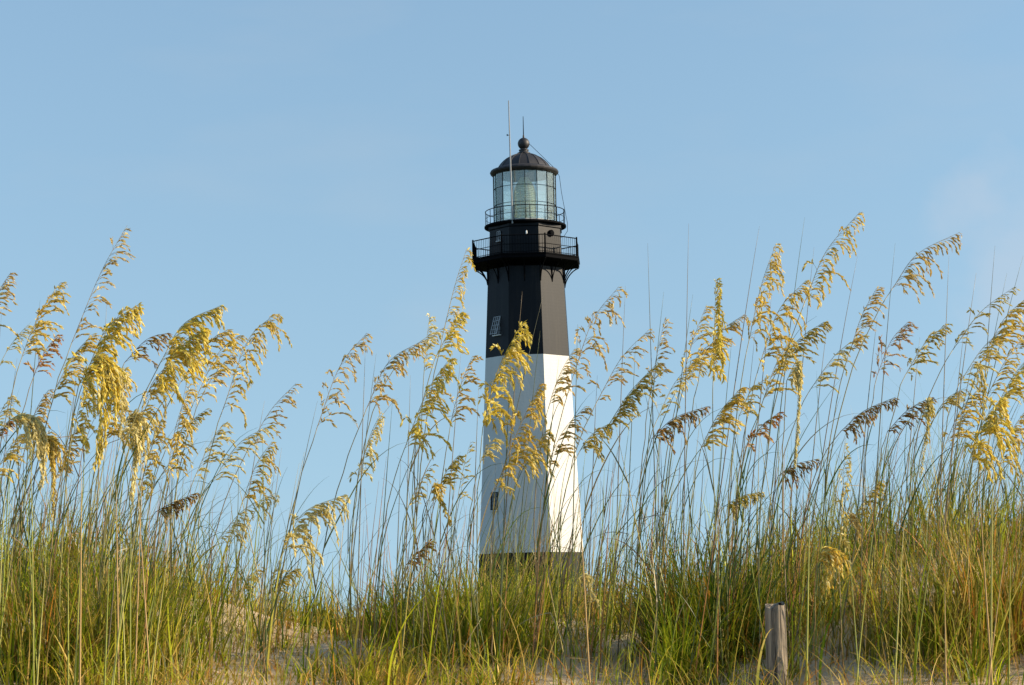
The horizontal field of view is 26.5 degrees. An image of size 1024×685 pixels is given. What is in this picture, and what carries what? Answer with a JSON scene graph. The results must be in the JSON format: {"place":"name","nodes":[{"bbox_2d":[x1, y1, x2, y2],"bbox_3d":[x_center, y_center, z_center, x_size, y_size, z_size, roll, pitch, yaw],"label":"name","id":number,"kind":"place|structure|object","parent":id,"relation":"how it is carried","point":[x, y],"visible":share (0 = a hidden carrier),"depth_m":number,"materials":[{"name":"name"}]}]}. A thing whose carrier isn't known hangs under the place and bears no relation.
{"place":"outdoors","nodes":[
{"label":"outdoors","id":0,"kind":"place"},
{"bbox_2d":[0,536,1023,684],"bbox_3d":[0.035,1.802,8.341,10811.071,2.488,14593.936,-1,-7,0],"label":"sand dune","id":1,"kind":"structure","parent":0,"point":[825,674],"depth_m":8.88,"materials":[{"name":"sand"}]},
{"bbox_2d":[0,410,60,490],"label":"sea oat","id":2,"kind":"object","parent":1,"relation":"on","point":[36,426],"visible":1,"depth_m":8.59,"materials":[{"name":"yellow plant"}]},
{"bbox_2d":[0,333,63,528],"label":"sea oat","id":3,"kind":"object","parent":1,"relation":"on","point":[55,345],"visible":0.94,"depth_m":9.46,"materials":[{"name":"yellow plant"}]},
{"bbox_2d":[0,282,70,559],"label":"sea oat","id":4,"kind":"object","parent":1,"relation":"on","point":[40,323],"visible":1,"depth_m":9.39,"materials":[{"name":"yellow plant"}]},
{"bbox_2d":[1,430,70,583],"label":"sea oat","id":5,"kind":"object","parent":1,"relation":"on","point":[54,451],"visible":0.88,"depth_m":8.69,"materials":[{"name":"yellow plant"}]},
{"bbox_2d":[10,389,80,606],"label":"sea oat","id":6,"kind":"object","parent":1,"relation":"on","point":[42,419],"visible":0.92,"depth_m":9.41,"materials":[{"name":"yellow plant"}]},
{"bbox_2d":[13,333,102,586],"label":"sea oat","id":7,"kind":"object","parent":1,"relation":"on","point":[85,344],"visible":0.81,"depth_m":9.64,"materials":[{"name":"yellow plant"}]},
{"bbox_2d":[40,426,89,595],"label":"sea oat","id":8,"kind":"object","parent":1,"relation":"on","point":[71,455],"visible":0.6,"depth_m":9.38,"materials":[{"name":"yellow plant"}]},
{"bbox_2d":[6,226,135,581],"bbox_3d":[-1.841,0.370,9.030,0.545,1.741,0.226,1,-7,-15],"label":"sea oat","id":9,"kind":"object","parent":1,"relation":"on","point":[103,299],"visible":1,"depth_m":9.10,"materials":[{"name":"yellow plant"}]},
{"bbox_2d":[0,541,165,684],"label":"grass clump","id":10,"kind":"object","parent":1,"relation":"on","point":[21,637],"visible":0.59,"depth_m":8.51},
{"bbox_2d":[58,351,121,684],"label":"sea oat","id":11,"kind":"object","parent":1,"relation":"on","point":[104,367],"visible":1,"depth_m":8.52,"materials":[{"name":"yellow plant"}]},
{"bbox_2d":[44,302,144,677],"bbox_3d":[-1.641,0.600,8.592,0.406,1.512,0.266,-1,-7,0],"label":"sea oat","id":12,"kind":"object","parent":1,"relation":"on","point":[118,328],"visible":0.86,"depth_m":8.64,"materials":[{"name":"yellow plant"}]},
{"bbox_2d":[41,376,150,622],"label":"sea oat","id":13,"kind":"object","parent":1,"relation":"on","point":[88,425],"visible":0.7,"depth_m":9.02,"materials":[{"name":"yellow plant"}]},
{"bbox_2d":[82,367,131,608],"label":"sea oat","id":14,"kind":"object","parent":1,"relation":"on","point":[122,402],"visible":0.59,"depth_m":8.91,"materials":[{"name":"yellow plant"}]},
{"bbox_2d":[79,367,151,609],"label":"sea oat","id":15,"kind":"object","parent":1,"relation":"on","point":[114,431],"visible":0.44,"depth_m":9.12,"materials":[{"name":"yellow plant"}]},
{"bbox_2d":[87,333,172,578],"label":"sea oat","id":16,"kind":"object","parent":1,"relation":"on","point":[157,342],"visible":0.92,"depth_m":9.65,"materials":[{"name":"plant"}]},
{"bbox_2d":[97,408,163,623],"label":"sea oat","id":17,"kind":"object","parent":1,"relation":"on","point":[138,452],"visible":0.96,"depth_m":8.76,"materials":[{"name":"yellow plant"}]},
{"bbox_2d":[0,534,275,684],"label":"grass clump","id":18,"kind":"object","parent":1,"relation":"on","point":[161,638],"visible":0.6,"depth_m":8.64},
{"bbox_2d":[104,363,184,602],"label":"sea oat","id":19,"kind":"object","parent":1,"relation":"on","point":[153,398],"visible":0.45,"depth_m":9.03,"materials":[{"name":"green plant"}]},
{"bbox_2d":[98,327,211,634],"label":"sea oat","id":20,"kind":"object","parent":1,"relation":"on","point":[182,352],"visible":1,"depth_m":8.65,"materials":[{"name":"yellow plant"}]},
{"bbox_2d":[118,420,195,619],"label":"sea oat","id":21,"kind":"object","parent":1,"relation":"on","point":[152,457],"visible":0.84,"depth_m":8.99,"materials":[{"name":"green plant"}]},
{"bbox_2d":[96,305,226,639],"bbox_3d":[-1.399,0.593,8.697,0.532,1.499,0.218,-1,-7,0],"label":"sea oat","id":22,"kind":"object","parent":1,"relation":"on","point":[186,328],"visible":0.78,"depth_m":8.78,"materials":[{"name":"yellow plant"}]},
{"bbox_2d":[138,492,200,628],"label":"sea oat","id":23,"kind":"object","parent":1,"relation":"on","point":[175,505],"visible":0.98,"depth_m":9.19,"materials":[{"name":"brown plant"}]},
{"bbox_2d":[127,329,236,598],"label":"sea oat","id":24,"kind":"object","parent":1,"relation":"on","point":[221,342],"visible":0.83,"depth_m":9.33,"materials":[{"name":"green plant"}]},
{"bbox_2d":[141,383,226,608],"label":"sea oat","id":25,"kind":"object","parent":1,"relation":"on","point":[185,420],"visible":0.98,"depth_m":9.32,"materials":[{"name":"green plant"}]},
{"bbox_2d":[141,333,247,606],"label":"sea oat","id":26,"kind":"object","parent":1,"relation":"on","point":[232,346],"visible":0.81,"depth_m":9.56,"materials":[{"name":"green plant"}]},
{"bbox_2d":[171,422,235,606],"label":"sea oat","id":27,"kind":"object","parent":1,"relation":"on","point":[219,446],"visible":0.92,"depth_m":9.82,"materials":[{"name":"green plant"}]},
{"bbox_2d":[178,425,276,628],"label":"sea oat","id":28,"kind":"object","parent":1,"relation":"on","point":[249,442],"visible":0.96,"depth_m":9.73,"materials":[{"name":"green plant"}]},
{"bbox_2d":[180,493,279,653],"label":"sea oat","id":29,"kind":"object","parent":1,"relation":"on","point":[242,526],"visible":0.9,"depth_m":9.04,"materials":[{"name":"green plant"}]},
{"bbox_2d":[178,314,291,661],"bbox_3d":[-1.133,0.620,9.007,0.442,1.472,0.274,-6,-9,36],"label":"sea oat","id":30,"kind":"object","parent":1,"relation":"on","point":[270,324],"visible":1,"depth_m":9.03,"materials":[{"name":"yellow plant"}]},
{"bbox_2d":[209,442,280,665],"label":"sea oat","id":31,"kind":"object","parent":1,"relation":"on","point":[267,462],"visible":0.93,"depth_m":9.41,"materials":[{"name":"yellow plant"}]},
{"bbox_2d":[198,384,302,620],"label":"sea oat","id":32,"kind":"object","parent":1,"relation":"on","point":[287,401],"visible":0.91,"depth_m":10.00,"materials":[{"name":"yellow plant"}]},
{"bbox_2d":[259,568,318,676],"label":"sea oat","id":33,"kind":"object","parent":1,"relation":"on","point":[286,583],"visible":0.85,"depth_m":9.01,"materials":[{"name":"brown plant"}]},
{"bbox_2d":[234,494,350,679],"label":"sea oat","id":34,"kind":"object","parent":1,"relation":"on","point":[326,514],"visible":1,"depth_m":8.59,"materials":[{"name":"yellow plant"}]},
{"bbox_2d":[262,334,372,666],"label":"sea oat","id":35,"kind":"object","parent":1,"relation":"on","point":[355,355],"visible":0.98,"depth_m":9.13,"materials":[{"name":"yellow plant"}]},
{"bbox_2d":[304,340,426,676],"bbox_3d":[-0.603,0.688,8.951,0.494,1.390,0.256,1,-7,-18],"label":"sea oat","id":36,"kind":"object","parent":1,"relation":"on","point":[401,370],"visible":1,"depth_m":9.01,"materials":[{"name":"yellow plant"}]},
{"bbox_2d":[349,411,384,653],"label":"sea oat","id":37,"kind":"object","parent":1,"relation":"on","point":[370,444],"visible":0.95,"depth_m":9.48,"materials":[{"name":"yellow plant"}]},
{"bbox_2d":[325,561,483,655],"bbox_3d":[-0.492,1.175,9.697,0.745,0.447,0.881,-1,-7,0],"label":"grass clump","id":38,"kind":"object","parent":1,"relation":"on","point":[378,618],"visible":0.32,"depth_m":9.61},
{"bbox_2d":[366,358,463,666],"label":"sea oat","id":39,"kind":"object","parent":1,"relation":"on","point":[449,375],"visible":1,"depth_m":8.80,"materials":[{"name":"yellow plant"}]},
{"bbox_2d":[395,478,447,660],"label":"sea oat","id":40,"kind":"object","parent":1,"relation":"on","point":[428,545],"visible":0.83,"depth_m":9.14,"materials":[{"name":"brown plant"}]},
{"bbox_2d":[402,313,441,607],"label":"sea oat","id":41,"kind":"object","parent":1,"relation":"on","point":[430,344],"visible":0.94,"depth_m":9.64,"materials":[{"name":"yellow plant"}]},
{"bbox_2d":[404,482,456,655],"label":"sea oat","id":42,"kind":"object","parent":1,"relation":"on","point":[437,486],"visible":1,"depth_m":9.27,"materials":[{"name":"yellow plant"}]},
{"bbox_2d":[401,312,469,656],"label":"sea oat","id":43,"kind":"object","parent":1,"relation":"on","point":[463,321],"visible":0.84,"depth_m":9.25,"materials":[{"name":"yellow plant"}]},
{"bbox_2d":[412,247,475,672],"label":"sea oat","id":44,"kind":"object","parent":1,"relation":"on","point":[455,312],"visible":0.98,"depth_m":8.96,"materials":[{"name":"yellow plant"}]},
{"bbox_2d":[425,455,473,612],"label":"sea oat","id":45,"kind":"object","parent":1,"relation":"on","point":[455,468],"visible":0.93,"depth_m":9.72,"materials":[{"name":"yellow plant"}]},
{"bbox_2d":[438,355,504,633],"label":"sea oat","id":46,"kind":"object","parent":1,"relation":"on","point":[467,396],"visible":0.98,"depth_m":9.51,"materials":[{"name":"yellow plant"}]},
{"bbox_2d":[452,435,504,602],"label":"sea oat","id":47,"kind":"object","parent":1,"relation":"on","point":[489,453],"visible":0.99,"depth_m":10.03,"materials":[{"name":"yellow plant"}]},
{"bbox_2d":[345,539,621,672],"bbox_3d":[-0.115,1.126,9.322,1.256,0.581,1.233,-1,-7,0],"label":"grass clump","id":48,"kind":"object","parent":1,"relation":"on","point":[487,621],"visible":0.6,"depth_m":9.15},
{"bbox_2d":[462,320,532,679],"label":"sea oat","id":49,"kind":"object","parent":1,"relation":"on","point":[514,351],"visible":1,"depth_m":8.74,"materials":[{"name":"yellow plant"}]},
{"bbox_2d":[0,391,1023,684],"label":"grass stalks","id":50,"kind":"object","parent":1,"relation":"on","point":[884,531],"depth_m":8.86,"materials":[{"name":"plant"}]},
{"bbox_2d":[0,358,1023,684],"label":"dune grass","id":51,"kind":"structure","parent":1,"relation":"on","point":[390,666],"depth_m":9.00,"materials":[{"name":"plant"}]},
{"bbox_2d":[490,384,550,670],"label":"sea oat","id":52,"kind":"object","parent":1,"relation":"on","point":[514,460],"visible":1,"depth_m":8.79,"materials":[{"name":"yellow plant"}]},
{"bbox_2d":[498,429,554,629],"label":"sea oat","id":53,"kind":"object","parent":1,"relation":"on","point":[545,441],"visible":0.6,"depth_m":9.33,"materials":[{"name":"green plant"}]},
{"bbox_2d":[473,561,602,619],"bbox_3d":[0.100,1.206,10.604,0.692,0.328,0.734,-1,-7,0],"label":"grass clump","id":54,"kind":"object","parent":1,"relation":"on","point":[538,591],"visible":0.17,"depth_m":10.58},
{"bbox_2d":[534,348,587,641],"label":"sea oat","id":55,"kind":"object","parent":1,"relation":"on","point":[569,370],"visible":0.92,"depth_m":9.45,"materials":[{"name":"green plant"}]},
{"bbox_2d":[536,406,592,623],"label":"sea oat","id":56,"kind":"object","parent":1,"relation":"on","point":[564,449],"visible":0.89,"depth_m":9.42,"materials":[{"name":"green plant"}]},
{"bbox_2d":[523,424,613,655],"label":"sea oat","id":57,"kind":"object","parent":1,"relation":"on","point":[589,444],"visible":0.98,"depth_m":9.21,"materials":[{"name":"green plant"}]},
{"bbox_2d":[534,287,627,648],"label":"sea oat","id":58,"kind":"object","parent":1,"relation":"on","point":[610,305],"visible":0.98,"depth_m":9.13,"materials":[{"name":"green plant"}]},
{"bbox_2d":[554,329,654,624],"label":"sea oat","id":59,"kind":"object","parent":1,"relation":"on","point":[620,376],"visible":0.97,"depth_m":9.65,"materials":[{"name":"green plant"}]},
{"bbox_2d":[576,365,664,662],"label":"sea oat","id":60,"kind":"object","parent":1,"relation":"on","point":[626,404],"visible":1,"depth_m":9.01,"materials":[{"name":"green plant"}]},
{"bbox_2d":[639,318,675,622],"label":"sea oat","id":61,"kind":"object","parent":1,"relation":"on","point":[666,370],"visible":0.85,"depth_m":9.83,"materials":[{"name":"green plant"}]},
{"bbox_2d":[631,360,706,621],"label":"sea oat","id":62,"kind":"object","parent":1,"relation":"on","point":[672,393],"visible":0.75,"depth_m":9.93,"materials":[{"name":"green plant"}]},
{"bbox_2d":[622,304,724,597],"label":"sea oat","id":63,"kind":"object","parent":1,"relation":"on","point":[694,364],"visible":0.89,"depth_m":9.37,"materials":[{"name":"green plant"}]},
{"bbox_2d":[637,406,711,649],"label":"sea oat","id":64,"kind":"object","parent":1,"relation":"on","point":[673,424],"visible":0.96,"depth_m":9.23,"materials":[{"name":"brown plant"}]},
{"bbox_2d":[626,578,730,684],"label":"grass clump","id":65,"kind":"object","parent":1,"relation":"on","point":[669,641],"visible":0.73,"depth_m":8.64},
{"bbox_2d":[661,338,727,594],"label":"sea oat","id":66,"kind":"object","parent":1,"relation":"on","point":[706,351],"visible":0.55,"depth_m":9.42,"materials":[{"name":"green plant"}]},
{"bbox_2d":[649,314,748,573],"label":"sea oat","id":67,"kind":"object","parent":1,"relation":"on","point":[732,327],"visible":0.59,"depth_m":9.72,"materials":[{"name":"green plant"}]},
{"bbox_2d":[647,387,751,647],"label":"sea oat","id":68,"kind":"object","parent":1,"relation":"on","point":[723,417],"visible":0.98,"depth_m":8.91,"materials":[{"name":"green plant"}]},
{"bbox_2d":[569,517,837,675],"bbox_3d":[0.815,1.051,9.087,1.214,0.696,1.180,-1,-7,0],"label":"grass clump","id":69,"kind":"object","parent":1,"relation":"on","point":[748,620],"visible":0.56,"depth_m":8.95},
{"bbox_2d":[694,278,771,682],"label":"sea oat","id":70,"kind":"object","parent":1,"relation":"on","point":[720,348],"visible":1,"depth_m":8.83,"materials":[{"name":"yellow plant"}]},
{"bbox_2d":[704,469,770,594],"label":"sea oat","id":71,"kind":"object","parent":1,"relation":"on","point":[746,499],"visible":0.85,"depth_m":9.19,"materials":[{"name":"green plant"}]},
{"bbox_2d":[699,243,786,669],"bbox_3d":[0.949,0.476,8.927,0.412,1.802,0.232,-1,-7,0],"label":"sea oat","id":72,"kind":"object","parent":1,"relation":"on","point":[762,302],"visible":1,"depth_m":8.97,"materials":[{"name":"yellow plant"}]},
{"bbox_2d":[728,376,770,568],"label":"sea oat","id":73,"kind":"object","parent":1,"relation":"on","point":[754,395],"visible":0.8,"depth_m":10.02,"materials":[{"name":"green plant"}]},
{"bbox_2d":[734,412,786,640],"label":"sea oat","id":74,"kind":"object","parent":1,"relation":"on","point":[764,434],"visible":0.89,"depth_m":9.24,"materials":[{"name":"brown plant"}]},
{"bbox_2d":[737,340,804,583],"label":"sea oat","id":75,"kind":"object","parent":1,"relation":"on","point":[775,380],"visible":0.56,"depth_m":9.63,"materials":[{"name":"yellow plant"}]},
{"bbox_2d":[732,280,812,649],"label":"sea oat","id":76,"kind":"object","parent":1,"relation":"on","point":[780,337],"visible":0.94,"depth_m":9.16,"materials":[{"name":"yellow plant"}]},
{"bbox_2d":[717,321,832,625],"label":"sea oat","id":77,"kind":"object","parent":1,"relation":"on","point":[813,334],"visible":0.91,"depth_m":9.34,"materials":[{"name":"yellow plant"}]},
{"bbox_2d":[765,601,787,684],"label":"wooden post","id":78,"kind":"object","parent":1,"relation":"on","point":[775,620],"visible":0.92,"depth_m":8.19,"materials":[{"name":"grey wood"}]},
{"bbox_2d":[782,359,807,654],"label":"sea oat","id":79,"kind":"object","parent":1,"relation":"on","point":[796,380],"visible":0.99,"depth_m":8.80,"materials":[{"name":"yellow plant"}]},
{"bbox_2d":[769,429,820,602],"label":"sea oat","id":80,"kind":"object","parent":1,"relation":"on","point":[792,471],"visible":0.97,"depth_m":9.28,"materials":[{"name":"brown plant"}]},
{"bbox_2d":[756,212,864,675],"bbox_3d":[1.222,0.412,8.801,0.486,1.881,0.199,-3,-7,13],"label":"sea oat","id":81,"kind":"object","parent":1,"relation":"on","point":[829,272],"visible":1,"depth_m":8.86,"materials":[{"name":"yellow plant"}]},
{"bbox_2d":[771,334,869,567],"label":"sea oat","id":82,"kind":"object","parent":1,"relation":"on","point":[834,364],"visible":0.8,"depth_m":9.94,"materials":[{"name":"brown plant"}]},
{"bbox_2d":[825,469,864,659],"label":"sea oat","id":83,"kind":"object","parent":1,"relation":"on","point":[853,518],"visible":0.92,"depth_m":8.46,"materials":[{"name":"brown plant"}]},
{"bbox_2d":[814,546,880,684],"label":"sea oat","id":84,"kind":"object","parent":1,"relation":"on","point":[833,556],"visible":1,"depth_m":8.15,"materials":[{"name":"yellow plant"}]},
{"bbox_2d":[799,397,898,635],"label":"sea oat","id":85,"kind":"object","parent":1,"relation":"on","point":[870,418],"visible":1,"depth_m":9.19,"materials":[{"name":"brown plant"}]},
{"bbox_2d":[816,286,887,601],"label":"sea oat","id":86,"kind":"object","parent":1,"relation":"on","point":[867,323],"visible":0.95,"depth_m":9.45,"materials":[{"name":"yellow plant"}]},
{"bbox_2d":[835,443,881,677],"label":"sea oat","id":87,"kind":"object","parent":1,"relation":"on","point":[844,540],"visible":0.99,"depth_m":8.28,"materials":[{"name":"yellow plant"}]},
{"bbox_2d":[830,321,917,583],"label":"sea oat","id":88,"kind":"object","parent":1,"relation":"on","point":[902,330],"visible":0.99,"depth_m":9.78,"materials":[{"name":"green plant"}]},
{"bbox_2d":[818,233,961,650],"bbox_3d":[1.571,0.404,8.893,0.700,1.759,0.156,2,-8,-21],"label":"sea oat","id":89,"kind":"object","parent":1,"relation":"on","point":[916,275],"visible":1,"depth_m":9.00,"materials":[{"name":"yellow plant"}]},
{"bbox_2d":[872,397,937,578],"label":"sea oat","id":90,"kind":"object","parent":1,"relation":"on","point":[910,415],"visible":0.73,"depth_m":9.31,"materials":[{"name":"brown plant"}]},
{"bbox_2d":[877,323,958,596],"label":"sea oat","id":91,"kind":"object","parent":1,"relation":"on","point":[936,336],"visible":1,"depth_m":9.47,"materials":[{"name":"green plant"}]},
{"bbox_2d":[824,532,1023,679],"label":"grass clump","id":92,"kind":"object","parent":1,"relation":"on","point":[936,637],"visible":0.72,"depth_m":8.38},
{"bbox_2d":[892,396,959,599],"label":"sea oat","id":93,"kind":"object","parent":1,"relation":"on","point":[930,408],"visible":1,"depth_m":9.00,"materials":[{"name":"yellow plant"}]},
{"bbox_2d":[852,495,1023,669],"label":"grass clump","id":94,"kind":"object","parent":1,"relation":"on","point":[1014,611],"visible":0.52,"depth_m":8.43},
{"bbox_2d":[911,389,968,570],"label":"sea oat","id":95,"kind":"object","parent":1,"relation":"on","point":[949,400],"visible":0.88,"depth_m":9.62,"materials":[{"name":"brown plant"}]},
{"bbox_2d":[928,384,988,579],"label":"sea oat","id":96,"kind":"object","parent":1,"relation":"on","point":[969,410],"visible":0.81,"depth_m":9.50,"materials":[{"name":"yellow plant"}]},
{"bbox_2d":[904,287,1020,578],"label":"sea oat","id":97,"kind":"object","parent":1,"relation":"on","point":[977,316],"visible":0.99,"depth_m":9.86,"materials":[{"name":"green plant"}]},
{"bbox_2d":[951,363,987,561],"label":"sea oat","id":98,"kind":"object","parent":1,"relation":"on","point":[982,377],"visible":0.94,"depth_m":9.30,"materials":[{"name":"yellow plant"}]},
{"bbox_2d":[936,329,1011,559],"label":"sea oat","id":99,"kind":"object","parent":1,"relation":"on","point":[960,374],"visible":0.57,"depth_m":9.63,"materials":[{"name":"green plant"}]},
{"bbox_2d":[947,300,1023,569],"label":"sea oat","id":100,"kind":"object","parent":1,"relation":"on","point":[1012,327],"visible":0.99,"depth_m":9.15,"materials":[{"name":"yellow plant"}]},
{"bbox_2d":[950,413,1023,576],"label":"sea oat","id":101,"kind":"object","parent":1,"relation":"on","point":[1018,440],"visible":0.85,"depth_m":9.05,"materials":[{"name":"yellow plant"}]},
{"bbox_2d":[957,396,1021,643],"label":"sea oat","id":102,"kind":"object","parent":1,"relation":"on","point":[992,423],"visible":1,"depth_m":8.48,"materials":[{"name":"yellow plant"}]},
{"bbox_2d":[968,337,1023,546],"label":"sea oat","id":103,"kind":"object","parent":1,"relation":"on","point":[997,384],"visible":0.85,"depth_m":9.73,"materials":[{"name":"yellow plant"}]},
{"bbox_2d":[980,363,1023,560],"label":"sea oat","id":104,"kind":"object","parent":1,"relation":"on","point":[1013,384],"visible":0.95,"depth_m":9.06,"materials":[{"name":"yellow plant"}]},
{"bbox_2d":[0,0,1023,617],"label":"sky","id":105,"kind":"structure","parent":0,"point":[323,166],"materials":[{"name":"blue"}]},
{"bbox_2d":[472,100,585,600],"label":"lighthouse","id":106,"kind":"object","parent":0,"point":[527,262],"visible":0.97,"depth_m":191.39,"materials":[{"name":"black paint"}]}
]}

